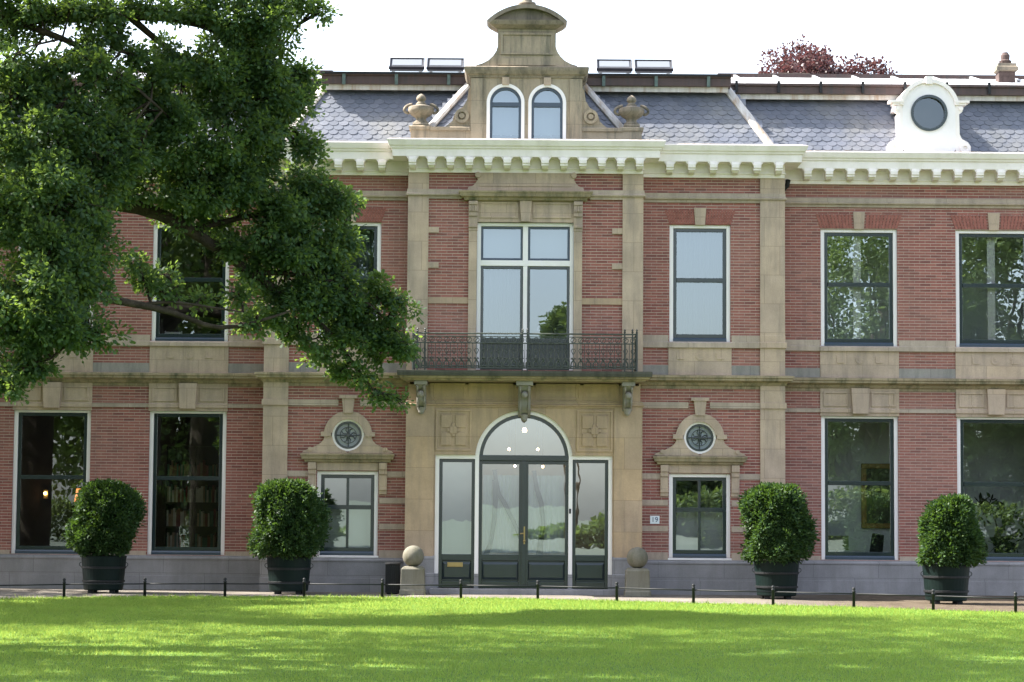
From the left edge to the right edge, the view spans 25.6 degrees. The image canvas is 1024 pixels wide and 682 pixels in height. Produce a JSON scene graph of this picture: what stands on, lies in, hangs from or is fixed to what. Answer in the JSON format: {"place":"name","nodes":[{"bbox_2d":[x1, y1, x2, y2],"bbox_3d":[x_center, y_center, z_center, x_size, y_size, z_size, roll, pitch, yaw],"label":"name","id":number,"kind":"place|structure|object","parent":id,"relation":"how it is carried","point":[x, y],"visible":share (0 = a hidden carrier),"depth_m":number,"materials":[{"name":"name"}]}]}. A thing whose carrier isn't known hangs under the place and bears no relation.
{"place":"outdoors","nodes":[
{"label":"outdoors","id":0,"kind":"place"},
{"bbox_2d":[0,592,1023,681],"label":"lawn","id":1,"kind":"structure","parent":0,"point":[431,656],"depth_m":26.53,"materials":[{"name":"green plant"}]},
{"bbox_2d":[0,0,427,414],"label":"oak tree","id":2,"kind":"object","parent":1,"relation":"on","point":[131,152],"visible":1,"depth_m":37.74,"materials":[{"name":"green plant"}]},
{"bbox_2d":[0,578,1023,612],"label":"fence","id":3,"kind":"object","parent":1,"relation":"on","point":[616,588],"visible":0.95,"depth_m":43.51,"materials":[{"name":"black metal"}]},
{"bbox_2d":[0,588,1023,612],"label":"path","id":4,"kind":"structure","parent":0,"point":[922,602],"depth_m":45.69,"materials":[{"name":"beige gravel"}]},
{"bbox_2d":[63,478,147,592],"bbox_3d":[-8.362,3.989,46.306,1.702,2.361,1.711,0,-4,0],"label":"potted shrub","id":5,"kind":"object","parent":4,"relation":"on","point":[107,518],"visible":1,"depth_m":45.91,"materials":[{"name":"green plant"}]},
{"bbox_2d":[245,477,332,593],"bbox_3d":[-4.597,4.005,46.452,1.829,2.406,1.756,0,-4,0],"label":"potted shrub","id":6,"kind":"object","parent":4,"relation":"on","point":[288,535],"visible":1,"depth_m":46.04,"materials":[{"name":"green plant"}]},
{"bbox_2d":[385,562,400,593],"bbox_3d":[-2.477,4.927,46.760,0.330,0.650,0.330,0,-4,0],"label":"litter bin","id":7,"kind":"object","parent":4,"relation":"on","point":[392,572],"visible":1,"depth_m":46.64,"materials":[{"name":"black metal"}]},
{"bbox_2d":[399,545,425,594],"bbox_3d":[-2.046,4.738,46.614,0.540,1.012,0.520,0,-4,0],"label":"ball post","id":8,"kind":"object","parent":4,"relation":"on","point":[413,572],"visible":1,"depth_m":46.38,"materials":[{"name":"stone"}]},
{"bbox_2d":[0,0,1023,595],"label":"mansion","id":9,"kind":"structure","parent":4,"relation":"on","point":[870,230],"depth_m":48.52,"materials":[{"name":"red brick"}]},
{"bbox_2d":[43,490,48,498],"bbox_3d":[-10.757,3.535,51.965,0.100,0.200,0.180,0,-4,0],"label":"wall light","id":10,"kind":"object","parent":9,"relation":"attached to","point":[45,494],"visible":1,"depth_m":51.95,"materials":[{"name":"yellow glass"}]},
{"bbox_2d":[11,410,90,553],"bbox_3d":[-9.968,3.052,48.818,1.670,3.100,0.170,0,-4,0],"label":"window","id":11,"kind":"structure","parent":9,"relation":"in","point":[18,414],"depth_m":48.78,"materials":[{"name":"white paint"}]},
{"bbox_2d":[18,247,92,339],"bbox_3d":[-9.936,-1.285,49.147,1.670,2.560,0.170,0,-4,0],"label":"window","id":12,"kind":"structure","parent":9,"relation":"in","point":[19,247],"depth_m":49.06,"materials":[{"name":"white paint"}]},
{"bbox_2d":[165,331,181,333],"bbox_3d":[-7.482,0.226,49.921,0.428,0.921,0.424,2,-5,-17],"label":"slim chair","id":13,"kind":"object","parent":9,"relation":"in","point":[173,332],"visible":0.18,"depth_m":50.11,"materials":[{"name":"white paint"}]},
{"bbox_2d":[147,411,226,554],"bbox_3d":[-7.028,3.074,48.818,1.670,3.100,0.170,0,-4,0],"label":"window","id":14,"kind":"structure","parent":9,"relation":"in","point":[151,549],"depth_m":48.77,"materials":[{"name":"white paint"}]},
{"bbox_2d":[151,224,228,340],"bbox_3d":[-6.996,-1.263,49.147,1.670,2.560,0.170,0,-4,0],"label":"window","id":15,"kind":"structure","parent":9,"relation":"in","point":[156,336],"depth_m":49.06,"materials":[{"name":"white paint"}]},
{"bbox_2d":[163,444,218,546],"bbox_3d":[-7.024,3.899,51.830,1.910,3.010,0.360,0,-4,0],"label":"bookcase","id":16,"kind":"object","parent":9,"relation":"in","point":[190,513],"visible":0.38,"depth_m":51.76,"materials":[{"name":"brown wood"}]},
{"bbox_2d":[316,471,377,555],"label":"window","id":17,"kind":"structure","parent":9,"relation":"in","point":[372,550],"depth_m":47.93,"materials":[{"name":"white paint"}]},
{"bbox_2d":[324,509,370,546],"bbox_3d":[-3.505,4.044,48.233,1.170,0.930,0.012,0,-4,0],"label":"blind","id":18,"kind":"object","parent":9,"relation":"attached to","point":[359,526],"visible":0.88,"depth_m":48.23,"materials":[{"name":"fabric"}]},
{"bbox_2d":[332,419,363,450],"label":"round window","id":19,"kind":"structure","parent":9,"relation":"in","point":[348,434],"depth_m":48.02,"materials":[{"name":"grey glass"}]},
{"bbox_2d":[319,223,380,335],"bbox_3d":[-3.465,-1.285,48.348,1.310,2.515,0.170,0,-4,0],"label":"window","id":20,"kind":"structure","parent":9,"relation":"in","point":[376,227],"depth_m":48.36,"materials":[{"name":"white paint"}]},
{"bbox_2d":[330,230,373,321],"bbox_3d":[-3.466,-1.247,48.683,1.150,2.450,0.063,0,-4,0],"label":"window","id":21,"kind":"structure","parent":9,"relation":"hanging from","point":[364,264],"depth_m":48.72,"materials":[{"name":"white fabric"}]},
{"bbox_2d":[389,57,424,71],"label":"roof panel","id":22,"kind":"structure","parent":9,"relation":"on","point":[406,64],"depth_m":51.19,"materials":[{"name":"grey glass"}]},
{"bbox_2d":[403,94,438,124],"bbox_3d":[-1.953,-4.953,48.391,0.575,0.720,0.570,-4,-6,45],"label":"stone urn","id":23,"kind":"object","parent":9,"relation":"on","point":[421,111],"visible":1,"depth_m":48.25,"materials":[{"name":"stone"}]},
{"bbox_2d":[426,58,463,71],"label":"roof panel","id":24,"kind":"structure","parent":9,"relation":"on","point":[445,64],"depth_m":51.18,"materials":[{"name":"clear glass"}]},
{"bbox_2d":[442,462,471,553],"bbox_3d":[-1.177,3.545,47.840,0.740,2.100,0.012,0,-4,0],"label":"blind","id":25,"kind":"object","parent":9,"relation":"attached to","point":[456,506],"visible":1,"depth_m":47.84,"materials":[{"name":"fabric"}]},
{"bbox_2d":[483,480,497,553],"bbox_3d":[-0.460,3.752,47.703,0.307,1.629,0.140,0,-4,0],"label":"drape","id":26,"kind":"object","parent":9,"relation":"hanging from","point":[493,523],"visible":1,"depth_m":47.69,"materials":[{"name":"white fabric"}]},
{"bbox_2d":[483,475,518,552],"bbox_3d":[-0.233,3.671,47.811,0.770,1.640,0.044,0,-4,0],"label":"curtain","id":27,"kind":"object","parent":9,"relation":"hanging from","point":[506,540],"visible":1,"depth_m":47.81,"materials":[{"name":"fabric"}]},
{"bbox_2d":[483,269,519,337],"bbox_3d":[-0.222,-0.461,48.145,0.870,2.150,0.053,0,-4,0],"label":"curtain","id":28,"kind":"object","parent":9,"relation":"hanging from","point":[501,300],"visible":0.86,"depth_m":48.17,"materials":[{"name":"white fabric"}]},
{"bbox_2d":[492,91,518,135],"bbox_3d":[-0.139,-4.810,48.514,0.720,1.220,0.012,0,-4,0],"label":"blind","id":29,"kind":"object","parent":9,"relation":"attached to","point":[505,120],"visible":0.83,"depth_m":48.51,"materials":[{"name":"fabric"}]},
{"bbox_2d":[492,469,518,538],"bbox_3d":[-0.033,3.662,47.710,0.789,1.888,0.140,0,-4,0],"label":"drape","id":30,"kind":"object","parent":9,"relation":"hanging from","point":[505,506],"visible":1,"depth_m":47.71,"materials":[{"name":"white fabric"}]},
{"bbox_2d":[486,77,524,138],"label":"arched window","id":31,"kind":"structure","parent":9,"relation":"in","point":[505,86],"depth_m":48.23,"materials":[{"name":"white paint"}]},
{"bbox_2d":[476,223,573,369],"bbox_3d":[0.277,-0.932,47.887,2.060,3.157,0.180,0,-4,0],"label":"balcony door","id":32,"kind":"structure","parent":9,"relation":"in","point":[524,263],"depth_m":47.84,"materials":[{"name":"white paint"}]},
{"bbox_2d":[483,229,567,258],"bbox_3d":[0.286,-2.081,48.287,1.860,0.790,0.012,0,-4,0],"label":"blind","id":33,"kind":"object","parent":9,"relation":"attached to","point":[505,243],"visible":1,"depth_m":48.28,"materials":[{"name":"fabric"}]},
{"bbox_2d":[532,470,544,554],"bbox_3d":[0.560,3.651,47.711,0.295,1.815,0.140,0,-4,0],"label":"drape","id":34,"kind":"object","parent":9,"relation":"hanging from","point":[539,550],"visible":1,"depth_m":47.69,"materials":[{"name":"white fabric"}]},
{"bbox_2d":[528,475,563,552],"bbox_3d":[0.717,3.678,47.811,0.770,1.640,0.043,0,-4,0],"label":"curtain","id":35,"kind":"object","parent":9,"relation":"hanging from","point":[551,488],"visible":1,"depth_m":47.81,"materials":[{"name":"fabric"}]},
{"bbox_2d":[536,323,555,337],"bbox_3d":[0.869,0.205,49.025,0.740,1.210,0.600,0,-4,0],"label":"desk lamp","id":36,"kind":"object","parent":9,"relation":"on","point":[539,329],"visible":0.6,"depth_m":49.05,"materials":[{"name":"white metal"}]},
{"bbox_2d":[534,91,559,135],"bbox_3d":[0.751,-4.803,48.514,0.720,1.220,0.012,0,-4,0],"label":"blind","id":37,"kind":"object","parent":9,"relation":"attached to","point":[546,121],"visible":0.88,"depth_m":48.51,"materials":[{"name":"fabric"}]},
{"bbox_2d":[528,77,565,138],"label":"arched window","id":38,"kind":"structure","parent":9,"relation":"in","point":[547,86],"depth_m":48.23,"materials":[{"name":"white paint"}]},
{"bbox_2d":[596,59,632,73],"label":"roof panel","id":39,"kind":"structure","parent":9,"relation":"on","point":[614,65],"depth_m":51.18,"materials":[{"name":"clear glass"}]},
{"bbox_2d":[613,95,649,126],"bbox_3d":[2.567,-4.920,48.391,0.575,0.720,0.570,5,-6,-45],"label":"stone urn","id":40,"kind":"object","parent":9,"relation":"on","point":[631,113],"visible":1,"depth_m":48.26,"materials":[{"name":"stone"}]},
{"bbox_2d":[634,59,672,73],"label":"roof panel","id":41,"kind":"structure","parent":9,"relation":"on","point":[653,66],"depth_m":51.19,"materials":[{"name":"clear glass"}]},
{"bbox_2d":[650,516,658,523],"bbox_3d":[3.032,3.798,47.841,0.200,0.170,0.022,0,-4,0],"label":"house number sign","id":42,"kind":"object","parent":9,"relation":"attached to","point":[654,519],"visible":1,"depth_m":47.83,"materials":[{"name":"metal"}]},
{"bbox_2d":[676,232,721,333],"bbox_3d":[4.024,-1.191,48.684,1.150,2.450,0.061,0,-4,0],"label":"window pane","id":43,"kind":"structure","parent":9,"relation":"hanging from","point":[699,305],"depth_m":48.68,"materials":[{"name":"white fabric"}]},
{"bbox_2d":[676,512,721,549],"bbox_3d":[3.984,4.100,48.232,1.170,0.930,0.011,0,-4,0],"label":"blind","id":44,"kind":"object","parent":9,"relation":"attached to","point":[687,530],"visible":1,"depth_m":48.23,"materials":[{"name":"fabric"}]},
{"bbox_2d":[669,474,729,557],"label":"window","id":45,"kind":"structure","parent":9,"relation":"in","point":[725,478],"depth_m":47.93,"materials":[{"name":"white paint"}]},
{"bbox_2d":[669,225,729,341],"bbox_3d":[4.024,-1.229,48.348,1.310,2.515,0.170,0,-4,0],"label":"window","id":46,"kind":"structure","parent":9,"relation":"in","point":[673,229],"depth_m":48.31,"materials":[{"name":"white paint"}]},
{"bbox_2d":[684,422,715,453],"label":"round window","id":47,"kind":"structure","parent":9,"relation":"in","point":[699,437],"depth_m":48.02,"materials":[{"name":"grey glass"}]},
{"bbox_2d":[821,229,896,345],"bbox_3d":[7.554,-1.148,49.227,1.670,2.560,0.330,0,-4,0],"label":"window","id":48,"kind":"structure","parent":9,"relation":"in","point":[856,235],"depth_m":49.13,"materials":[{"name":"white paint"}]},
{"bbox_2d":[821,416,898,559],"bbox_3d":[7.521,3.183,48.818,1.670,3.100,0.170,0,-4,0],"label":"window","id":49,"kind":"structure","parent":9,"relation":"in","point":[893,483],"depth_m":48.77,"materials":[{"name":"white paint"}]},
{"bbox_2d":[861,463,889,528],"bbox_3d":[8.524,3.540,51.444,1.100,1.480,0.080,0,-4,0],"label":"picture frame","id":50,"kind":"object","parent":9,"relation":"attached to","point":[875,506],"visible":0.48,"depth_m":51.44,"materials":[{"name":"brown wood"}]},
{"bbox_2d":[869,533,883,551],"bbox_3d":[8.031,4.762,49.289,0.473,1.104,0.554,0,-4,0],"label":"office chair","id":51,"kind":"object","parent":9,"relation":"on","point":[877,542],"visible":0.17,"depth_m":49.53,"materials":[{"name":"black metal"}]},
{"bbox_2d":[955,230,1023,346],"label":"window","id":52,"kind":"structure","parent":9,"relation":"in","point":[990,236],"depth_m":49.17,"materials":[{"name":"white paint"}]},
{"bbox_2d":[957,417,1023,560],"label":"window","id":53,"kind":"structure","parent":9,"relation":"in","point":[960,420],"depth_m":48.80,"materials":[{"name":"white paint"}]},
{"bbox_2d":[974,492,1023,552],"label":"houseplant","id":54,"kind":"object","parent":9,"relation":"in","point":[998,540],"visible":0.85,"depth_m":49.55,"materials":[{"name":"green plant"}]},
{"bbox_2d":[624,547,650,596],"bbox_3d":[2.594,4.772,46.614,0.540,1.012,0.520,0,-4,0],"label":"ball post","id":55,"kind":"object","parent":4,"relation":"on","point":[637,575],"visible":1,"depth_m":46.38,"materials":[{"name":"stone"}]},
{"bbox_2d":[737,481,820,598],"bbox_3d":[5.390,4.038,45.797,1.693,2.390,1.611,-3,-6,38],"label":"potted shrub","id":56,"kind":"object","parent":4,"relation":"on","point":[780,535],"visible":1,"depth_m":45.41,"materials":[{"name":"green plant"}]},
{"bbox_2d":[914,492,988,603],"bbox_3d":[8.578,4.031,43.940,1.463,2.172,1.416,0,-4,0],"label":"potted shrub","id":57,"kind":"object","parent":4,"relation":"on","point":[951,544],"visible":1,"depth_m":43.54,"materials":[{"name":"green plant"}]},
{"bbox_2d":[0,0,1023,74],"label":"sky","id":58,"kind":"structure","parent":0,"point":[919,37],"materials":[{"name":"white"}]},
{"bbox_2d":[828,535,848,551],"bbox_3d":[7.136,4.547,49.512,0.520,0.540,0.180,0,-4,0],"label":"monitor","id":59,"kind":"object","parent":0,"point":[836,543],"visible":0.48,"depth_m":49.49,"materials":[{"name":"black metal"}]},
{"label":"ground","id":60,"kind":"structure","parent":0,"visible":0},
{"bbox_2d":[757,34,897,73],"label":"copper beech","id":61,"kind":"object","parent":60,"relation":"on","point":[815,61],"visible":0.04,"depth_m":78.18,"materials":[{"name":"red plant"}]}
]}

